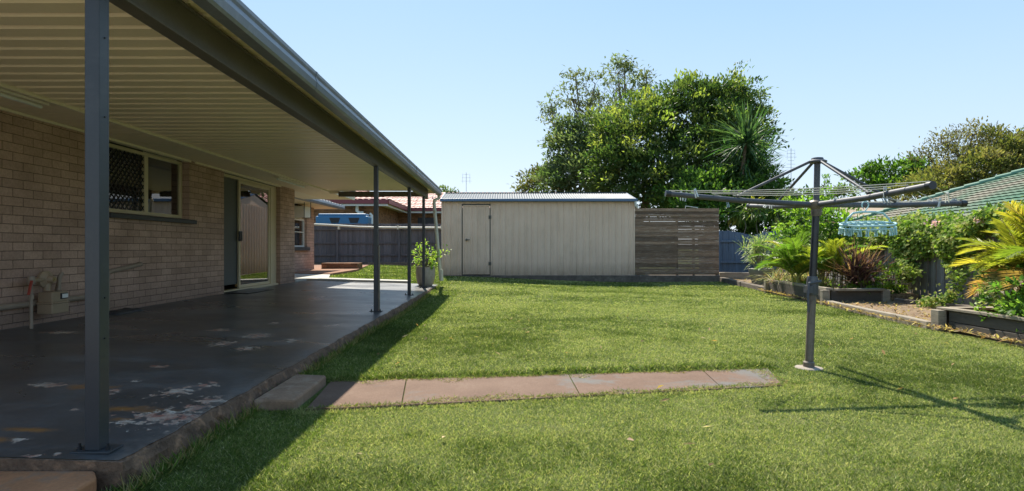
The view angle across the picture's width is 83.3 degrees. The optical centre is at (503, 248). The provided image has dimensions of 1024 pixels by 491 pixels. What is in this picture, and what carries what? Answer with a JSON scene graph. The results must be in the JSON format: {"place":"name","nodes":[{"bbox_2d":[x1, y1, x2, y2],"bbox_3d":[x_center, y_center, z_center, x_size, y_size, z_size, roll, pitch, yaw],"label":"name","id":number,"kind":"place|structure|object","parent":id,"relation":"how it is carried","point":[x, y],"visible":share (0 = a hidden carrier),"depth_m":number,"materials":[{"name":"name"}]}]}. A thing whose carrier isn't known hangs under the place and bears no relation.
{"place":"outdoors","nodes":[
{"label":"outdoors","id":0,"kind":"place"},
{"bbox_2d":[0,471,96,490],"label":"front path","id":1,"kind":"structure","parent":0,"point":[48,480],"depth_m":2.32,"materials":[{"name":"orange concrete"}]},
{"bbox_2d":[0,280,434,459],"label":"patio floor","id":2,"kind":"structure","parent":0,"point":[173,366],"depth_m":4.58,"materials":[{"name":"grey paint"}]},
{"bbox_2d":[0,0,442,453],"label":"patio cover","id":3,"kind":"object","parent":2,"relation":"on","point":[239,80],"visible":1,"depth_m":4.37,"materials":[{"name":"grey metal"}]},
{"bbox_2d":[224,288,273,293],"bbox_3d":[-4.761,0.792,10.650,0.600,0.029,1.149,0,0,0],"label":"door mat","id":4,"kind":"object","parent":2,"relation":"on","point":[248,290],"depth_m":10.55,"materials":[{"name":"grey fabric"}]},
{"bbox_2d":[411,239,451,285],"bbox_3d":[-1.740,0.324,13.660,0.934,1.138,0.709,0,0,17],"label":"potted shrub","id":5,"kind":"object","parent":2,"relation":"on","point":[429,273],"visible":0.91,"depth_m":13.60,"materials":[{"name":"green plant"}]},
{"bbox_2d":[316,214,370,223],"bbox_3d":[-7.515,-0.443,27.100,2.470,2.325,0.860,0,0,0],"label":"water tank","id":6,"kind":"object","parent":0,"point":[343,218],"visible":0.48,"depth_m":26.70,"materials":[{"name":"blue plastic"}]},
{"bbox_2d":[295,274,406,282],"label":"side path","id":7,"kind":"structure","parent":0,"point":[317,277],"depth_m":14.38,"materials":[{"name":"grey concrete"}]},
{"bbox_2d":[10,260,1023,490],"bbox_3d":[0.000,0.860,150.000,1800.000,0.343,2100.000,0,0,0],"label":"lawn ground","id":8,"kind":"structure","parent":0,"point":[598,418],"depth_m":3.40,"materials":[{"name":"green plant"}]},
{"bbox_2d":[0,83,354,329],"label":"brick house","id":9,"kind":"structure","parent":8,"relation":"on","point":[186,221],"depth_m":7.84,"materials":[{"name":"brown brick"}]},
{"bbox_2d":[0,88,48,107],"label":"strip light","id":10,"kind":"object","parent":9,"relation":"attached to","point":[14,96],"visible":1,"depth_m":5.16,"materials":[{"name":"white plastic"}]},
{"bbox_2d":[0,294,84,310],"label":"waste pipe","id":11,"kind":"object","parent":9,"relation":"attached to","point":[15,305],"depth_m":5.79,"materials":[{"name":"grey plastic"}]},
{"bbox_2d":[27,271,69,328],"bbox_3d":[-4.724,0.518,5.941,0.191,0.569,0.524,0,0,0],"label":"gas meter","id":12,"kind":"object","parent":9,"relation":"attached to","point":[55,301],"visible":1,"depth_m":5.93,"materials":[{"name":"beige paint"}]},
{"bbox_2d":[60,293,67,298],"bbox_3d":[-4.638,0.503,6.082,0.019,0.060,0.095,0,0,0],"label":"index window","id":13,"kind":"structure","parent":12,"relation":"in","point":[62,295],"depth_m":6.06,"materials":[{"name":"white plastic"}]},
{"bbox_2d":[109,262,142,310],"bbox_3d":[-4.869,0.497,7.379,0.108,0.624,0.747,0,0,0],"label":"bent pipe","id":14,"kind":"object","parent":9,"relation":"attached to","point":[125,267],"visible":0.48,"depth_m":7.28,"materials":[{"name":"grey metal"}]},
{"bbox_2d":[109,143,181,217],"bbox_3d":[-5.058,-0.910,8.035,0.108,0.920,1.930,0,0,0],"label":"window","id":15,"kind":"structure","parent":9,"relation":"in","point":[141,183],"depth_m":8.03,"materials":[{"name":"glass"}]},
{"bbox_2d":[224,173,277,291],"bbox_3d":[-5.040,-0.256,11.360,0.200,2.165,2.540,0,0,0],"label":"sliding door","id":16,"kind":"structure","parent":9,"relation":"in","point":[249,205],"depth_m":11.33,"materials":[{"name":"beige metal"}]},
{"bbox_2d":[274,177,306,187],"bbox_3d":[-4.340,-1.338,11.781,0.100,0.058,1.557,0,0,0],"label":"strip light","id":17,"kind":"object","parent":9,"relation":"attached to","point":[290,182],"visible":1,"depth_m":11.66,"materials":[{"name":"white plastic"}]},
{"bbox_2d":[295,218,303,246],"bbox_3d":[-6.568,-0.700,18.250,0.064,1.320,1.300,0,0,0],"label":"window","id":18,"kind":"structure","parent":9,"relation":"in","point":[299,223],"depth_m":18.56,"materials":[{"name":"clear glass"}]},
{"bbox_2d":[304,202,310,217],"bbox_3d":[-5.877,-1.129,17.200,0.287,0.481,0.022,0,0,0],"label":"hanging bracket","id":19,"kind":"object","parent":9,"relation":"hanging from","point":[304,209],"visible":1,"depth_m":17.19,"materials":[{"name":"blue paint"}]},
{"bbox_2d":[0,285,435,489],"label":"slab edge","id":20,"kind":"object","parent":8,"relation":"on","point":[106,473],"visible":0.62,"depth_m":2.80,"materials":[{"name":"concrete"}]},
{"bbox_2d":[254,374,325,410],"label":"step block","id":21,"kind":"structure","parent":8,"relation":"on","point":[295,391],"depth_m":3.83,"materials":[{"name":"grey concrete"}]},
{"bbox_2d":[295,264,370,274],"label":"path","id":22,"kind":"structure","parent":8,"relation":"on","point":[317,269],"depth_m":18.50,"materials":[{"name":"beige concrete"}]},
{"bbox_2d":[321,263,361,268],"bbox_3d":[-5.675,0.670,20.250,1.250,0.300,0.700,0,0,0],"label":"brick step","id":23,"kind":"object","parent":22,"relation":"on","point":[341,265],"visible":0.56,"depth_m":19.90,"materials":[{"name":"brown brick"}]},
{"bbox_2d":[314,192,462,252],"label":"neighbour house","id":24,"kind":"structure","parent":8,"relation":"on","point":[392,210],"depth_m":33.76,"materials":[{"name":"brick"}]},
{"bbox_2d":[418,218,433,235],"bbox_3d":[-3.550,-1.430,37.575,4.100,1.300,0.050,0,0,0],"label":"window","id":25,"kind":"structure","parent":24,"relation":"in","point":[427,220],"depth_m":37.55,"materials":[{"name":"black glass"}]},
{"bbox_2d":[439,184,459,191],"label":"distant tree","id":26,"kind":"object","parent":8,"relation":"on","point":[443,189],"visible":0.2,"depth_m":44.94,"materials":[{"name":"green plant"}]},
{"bbox_2d":[314,223,674,263],"bbox_3d":[-0.850,-0.096,24.963,16.700,1.952,0.137,0,0,0],"label":"paling fence","id":27,"kind":"object","parent":8,"relation":"on","point":[333,244],"visible":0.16,"depth_m":25.00,"materials":[{"name":"grey metal"}]},
{"bbox_2d":[314,223,440,228],"bbox_3d":[-4.845,-0.930,24.747,6.562,0.257,0.185,0,0,0],"label":"fence pipe","id":28,"kind":"object","parent":27,"relation":"attached to","point":[380,227],"visible":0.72,"depth_m":24.66,"materials":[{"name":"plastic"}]},
{"bbox_2d":[510,160,552,191],"bbox_3d":[1.799,-2.032,31.037,3.025,5.555,2.633,0,0,-18],"label":"tree","id":29,"kind":"object","parent":8,"relation":"on","point":[521,185],"visible":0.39,"depth_m":30.69,"materials":[{"name":"green plant"}]},
{"bbox_2d":[440,192,637,281],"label":"garden shed","id":30,"kind":"structure","parent":8,"relation":"on","point":[578,236],"depth_m":17.40,"materials":[{"name":"metal"}]},
{"bbox_2d":[462,204,490,274],"bbox_3d":[-0.821,-0.250,17.385,0.892,2.150,0.130,0,0,0],"label":"door","id":31,"kind":"structure","parent":30,"relation":"in","point":[476,217],"depth_m":17.40,"materials":[{"name":"beige metal"}]},
{"bbox_2d":[522,107,626,191],"bbox_3d":[3.759,-3.182,28.723,5.742,8.006,5.677,0,0,0],"label":"bushy tree","id":32,"kind":"object","parent":8,"relation":"on","point":[562,171],"visible":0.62,"depth_m":28.31,"materials":[{"name":"green plant"}]},
{"bbox_2d":[536,50,661,191],"bbox_3d":[5.579,-5.231,32.650,8.179,11.958,3.697,0,0,-20],"label":"gum tree","id":33,"kind":"object","parent":8,"relation":"on","point":[626,66],"visible":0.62,"depth_m":32.39,"materials":[{"name":"green plant"}]},
{"bbox_2d":[319,279,1023,465],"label":"leaf litter","id":34,"kind":"object","parent":8,"relation":"on","point":[948,326],"visible":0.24,"depth_m":7.65,"materials":[{"name":"brown plant"}]},
{"bbox_2d":[635,208,719,281],"bbox_3d":[5.240,-0.039,17.495,2.551,2.317,0.310,0,0,0],"label":"slat screen","id":35,"kind":"object","parent":8,"relation":"on","point":[700,263],"visible":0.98,"depth_m":17.38,"materials":[{"name":"wood"}]},
{"bbox_2d":[574,59,792,221],"bbox_3d":[8.156,-4.139,25.985,10.703,9.865,7.579,0,0,0],"label":"tree","id":36,"kind":"object","parent":8,"relation":"on","point":[704,103],"visible":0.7,"depth_m":25.46,"materials":[{"name":"green plant"}]},
{"bbox_2d":[720,277,744,286],"bbox_3d":[6.495,0.978,16.426,0.155,0.184,2.371,0,0,8],"label":"timber edging","id":37,"kind":"object","parent":8,"relation":"on","point":[731,281],"visible":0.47,"depth_m":16.18,"materials":[{"name":"grey wood"}]},
{"bbox_2d":[644,161,837,244],"bbox_3d":[9.057,-1.296,22.646,6.488,4.478,5.510,0,0,0],"label":"leafy shrub","id":38,"kind":"object","parent":8,"relation":"on","point":[698,178],"visible":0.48,"depth_m":21.80,"materials":[{"name":"green plant"}]},
{"bbox_2d":[699,231,789,275],"bbox_3d":[8.150,0.227,19.263,3.200,1.626,0.137,0,0,0],"label":"paling fence","id":39,"kind":"object","parent":8,"relation":"on","point":[730,260],"visible":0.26,"depth_m":19.30,"materials":[{"name":"wood"}]},
{"bbox_2d":[706,99,795,234],"bbox_3d":[9.581,-2.431,22.459,4.015,6.605,4.277,0,0,0],"label":"yucca tree","id":40,"kind":"object","parent":8,"relation":"on","point":[750,156],"visible":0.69,"depth_m":21.90,"materials":[{"name":"green plant"}]},
{"bbox_2d":[741,282,763,291],"bbox_3d":[6.214,0.983,14.276,0.144,0.174,1.867,0,0,7],"label":"timber edging","id":41,"kind":"object","parent":8,"relation":"on","point":[750,285],"visible":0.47,"depth_m":14.28,"materials":[{"name":"grey wood"}]},
{"bbox_2d":[719,192,793,233],"bbox_3d":[8.871,-0.540,20.370,2.774,2.948,2.180,0,0,14],"label":"frangipani tree","id":42,"kind":"object","parent":8,"relation":"on","point":[762,214],"visible":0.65,"depth_m":20.27,"materials":[{"name":"green plant"}]},
{"bbox_2d":[794,365,822,370],"bbox_3d":[2.599,1.029,4.900,0.248,0.042,0.251,0,0,0],"label":"concrete footing","id":43,"kind":"object","parent":8,"relation":"on","point":[816,368],"visible":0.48,"depth_m":4.85,"materials":[{"name":"grey concrete"}]},
{"bbox_2d":[665,157,967,367],"bbox_3d":[2.660,0.150,4.900,1.865,1.843,1.865,0,0,44],"label":"clothesline","id":44,"kind":"object","parent":43,"relation":"on","point":[816,205],"visible":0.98,"depth_m":4.87,"materials":[{"name":"grey metal"}]},
{"bbox_2d":[838,201,896,236],"bbox_3d":[3.020,-0.241,4.780,0.421,0.301,0.256,0,0,0],"label":"peg airer","id":45,"kind":"object","parent":44,"relation":"hanging from","point":[883,229],"visible":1,"depth_m":4.76,"materials":[{"name":"blue plastic"}]},
{"bbox_2d":[771,182,865,222],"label":"distant tree","id":46,"kind":"object","parent":8,"relation":"on","point":[845,189],"visible":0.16,"depth_m":43.71,"materials":[{"name":"green plant"}]},
{"bbox_2d":[764,279,918,304],"bbox_3d":[6.872,0.887,11.705,2.455,0.365,3.030,0,0,0],"label":"garden planter","id":47,"kind":"object","parent":8,"relation":"on","point":[826,293],"visible":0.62,"depth_m":10.33,"materials":[{"name":"grey wood"}]},
{"bbox_2d":[750,267,831,285],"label":"strappy plant","id":48,"kind":"object","parent":47,"relation":"in","point":[781,277],"visible":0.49,"depth_m":12.70,"materials":[{"name":"green plant"}]},
{"bbox_2d":[783,276,846,287],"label":"ground cover","id":49,"kind":"object","parent":47,"relation":"in","point":[825,283],"visible":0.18,"depth_m":12.13,"materials":[{"name":"green plant"}]},
{"bbox_2d":[747,228,889,288],"bbox_3d":[6.147,0.305,11.797,2.326,1.505,2.177,0,0,0],"label":"golden cane palm","id":50,"kind":"object","parent":47,"relation":"in","point":[795,259],"visible":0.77,"depth_m":11.53,"materials":[{"name":"green plant"}]},
{"bbox_2d":[817,239,908,288],"bbox_3d":[6.601,0.278,10.722,1.617,1.095,1.556,0,0,0],"label":"cordyline plant","id":51,"kind":"object","parent":47,"relation":"in","point":[853,271],"visible":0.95,"depth_m":10.58,"materials":[{"name":"brown plant"}]},
{"bbox_2d":[844,260,915,293],"bbox_3d":[6.918,0.609,10.739,1.373,0.776,0.899,0,0,0],"label":"leafy shrub","id":52,"kind":"object","parent":47,"relation":"in","point":[895,289],"visible":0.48,"depth_m":10.62,"materials":[{"name":"green plant"}]},
{"bbox_2d":[802,234,893,285],"bbox_3d":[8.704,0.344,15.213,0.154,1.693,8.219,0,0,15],"label":"leafy shrub","id":53,"kind":"object","parent":8,"relation":"on","point":[885,251],"visible":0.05,"depth_m":11.74,"materials":[{"name":"plant"}]},
{"bbox_2d":[734,277,1011,341],"bbox_3d":[7.460,0.972,10.750,4.280,0.080,16.500,0,0,0],"label":"mulch bed","id":54,"kind":"object","parent":8,"relation":"on","point":[905,307],"visible":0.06,"depth_m":9.17,"materials":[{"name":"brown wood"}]},
{"bbox_2d":[719,272,750,279],"bbox_3d":[7.301,0.859,17.749,1.235,0.223,0.145,0,0,14],"label":"timber edging","id":55,"kind":"object","parent":54,"relation":"on","point":[739,275],"visible":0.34,"depth_m":17.72,"materials":[{"name":"grey wood"}]},
{"bbox_2d":[733,231,779,285],"bbox_3d":[6.673,0.230,15.001,1.360,1.499,1.232,0,0,0],"label":"potted dracaena","id":56,"kind":"object","parent":54,"relation":"on","point":[755,277],"visible":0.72,"depth_m":14.89,"materials":[{"name":"plant"}]},
{"bbox_2d":[766,225,795,276],"bbox_3d":[7.472,0.150,15.458,1.118,1.575,1.168,0,0,0],"label":"leafy shrub","id":57,"kind":"object","parent":54,"relation":"on","point":[779,245],"visible":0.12,"depth_m":15.51,"materials":[{"name":"green plant"}]},
{"bbox_2d":[764,184,862,277],"bbox_3d":[7.311,-0.267,13.469,2.265,2.421,1.634,0,0,43],"label":"leafy shrub","id":58,"kind":"object","parent":54,"relation":"on","point":[826,228],"visible":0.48,"depth_m":13.21,"materials":[{"name":"green plant"}]},
{"bbox_2d":[923,202,1003,226],"bbox_3d":[7.553,0.130,9.260,1.237,1.806,2.536,0,0,38],"label":"flowering shrub","id":59,"kind":"object","parent":54,"relation":"on","point":[990,205],"visible":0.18,"depth_m":9.37,"materials":[{"name":"green plant"}]},
{"bbox_2d":[827,300,930,328],"bbox_3d":[5.526,0.992,8.650,0.105,0.156,2.928,0,0,7],"label":"timber edging","id":60,"kind":"object","parent":8,"relation":"on","point":[892,315],"visible":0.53,"depth_m":8.17,"materials":[{"name":"wood"}]},
{"bbox_2d":[833,153,939,201],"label":"distant tree","id":61,"kind":"object","parent":8,"relation":"on","point":[872,171],"visible":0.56,"depth_m":41.33,"materials":[{"name":"green plant"}]},
{"bbox_2d":[832,168,1023,282],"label":"neighbour house","id":62,"kind":"structure","parent":8,"relation":"on","point":[1006,187],"depth_m":18.88,"materials":[{"name":"green tile"}]},
{"bbox_2d":[894,298,974,306],"bbox_3d":[7.099,0.948,9.127,0.064,0.145,2.086,0,0,-11],"label":"timber edging","id":63,"kind":"object","parent":8,"relation":"on","point":[903,301],"visible":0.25,"depth_m":9.64,"materials":[{"name":"grey wood"}]},
{"bbox_2d":[881,125,1023,201],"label":"distant tree","id":64,"kind":"object","parent":8,"relation":"on","point":[1004,155],"visible":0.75,"depth_m":34.47,"materials":[{"name":"green plant"}]},
{"bbox_2d":[894,229,1014,305],"bbox_3d":[7.602,0.414,7.602,0.148,1.572,7.206,0,0,1],"label":"paling fence","id":65,"kind":"object","parent":8,"relation":"on","point":[928,282],"visible":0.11,"depth_m":10.05,"materials":[{"name":"wood"}]},
{"bbox_2d":[827,200,1023,307],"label":"climbing vine","id":66,"kind":"object","parent":65,"relation":"attached to","point":[940,238],"visible":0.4,"depth_m":9.61,"materials":[{"name":"green plant"}]},
{"bbox_2d":[899,116,1013,181],"bbox_3d":[30.053,-3.784,37.359,7.403,9.619,4.483,0,0,0],"label":"distant tree","id":67,"kind":"object","parent":8,"relation":"on","point":[948,144],"visible":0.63,"depth_m":37.58,"materials":[{"name":"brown plant"}]},
{"bbox_2d":[931,306,1023,346],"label":"garden planter","id":68,"kind":"object","parent":8,"relation":"on","point":[1000,325],"visible":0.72,"depth_m":6.55,"materials":[{"name":"grey wood"}]},
{"bbox_2d":[949,199,1023,297],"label":"golden cane palm","id":69,"kind":"object","parent":68,"relation":"on","point":[996,256],"visible":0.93,"depth_m":6.73,"materials":[{"name":"yellow plant"}]},
{"bbox_2d":[970,246,1023,331],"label":"leafy shrub","id":70,"kind":"object","parent":68,"relation":"in","point":[1011,304],"visible":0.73,"depth_m":6.37,"materials":[{"name":"green plant"}]},
{"bbox_2d":[305,368,781,411],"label":"garden path","id":71,"kind":"structure","parent":0,"point":[334,393],"depth_m":4.19,"materials":[{"name":"concrete"}]},
{"bbox_2d":[241,0,1023,244],"label":"sky","id":72,"kind":"structure","parent":0,"point":[456,86],"materials":[{"name":"blue"}]},
{"bbox_2d":[810,174,834,280],"bbox_3d":[7.877,-0.471,14.177,0.633,2.808,0.490,0,0,0],"label":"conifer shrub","id":73,"kind":"object","parent":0,"point":[823,194],"visible":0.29,"depth_m":14.20,"materials":[{"name":"green plant"}]},
{"bbox_2d":[823,207,883,222],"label":"neighbour shed","id":74,"kind":"structure","parent":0,"point":[868,209],"depth_m":30.22,"materials":[{"name":"metal"}]},
{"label":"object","id":75,"kind":"structure","parent":0,"visible":0},
{"bbox_2d":[368,262,437,265],"bbox_3d":[-2.250,0.710,24.260,6.900,0.220,0.120,0,0,0],"label":"timber edging","id":76,"kind":"object","parent":75,"relation":"on","point":[398,263],"visible":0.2,"depth_m":24.20,"materials":[{"name":"brown wood"}]}
]}

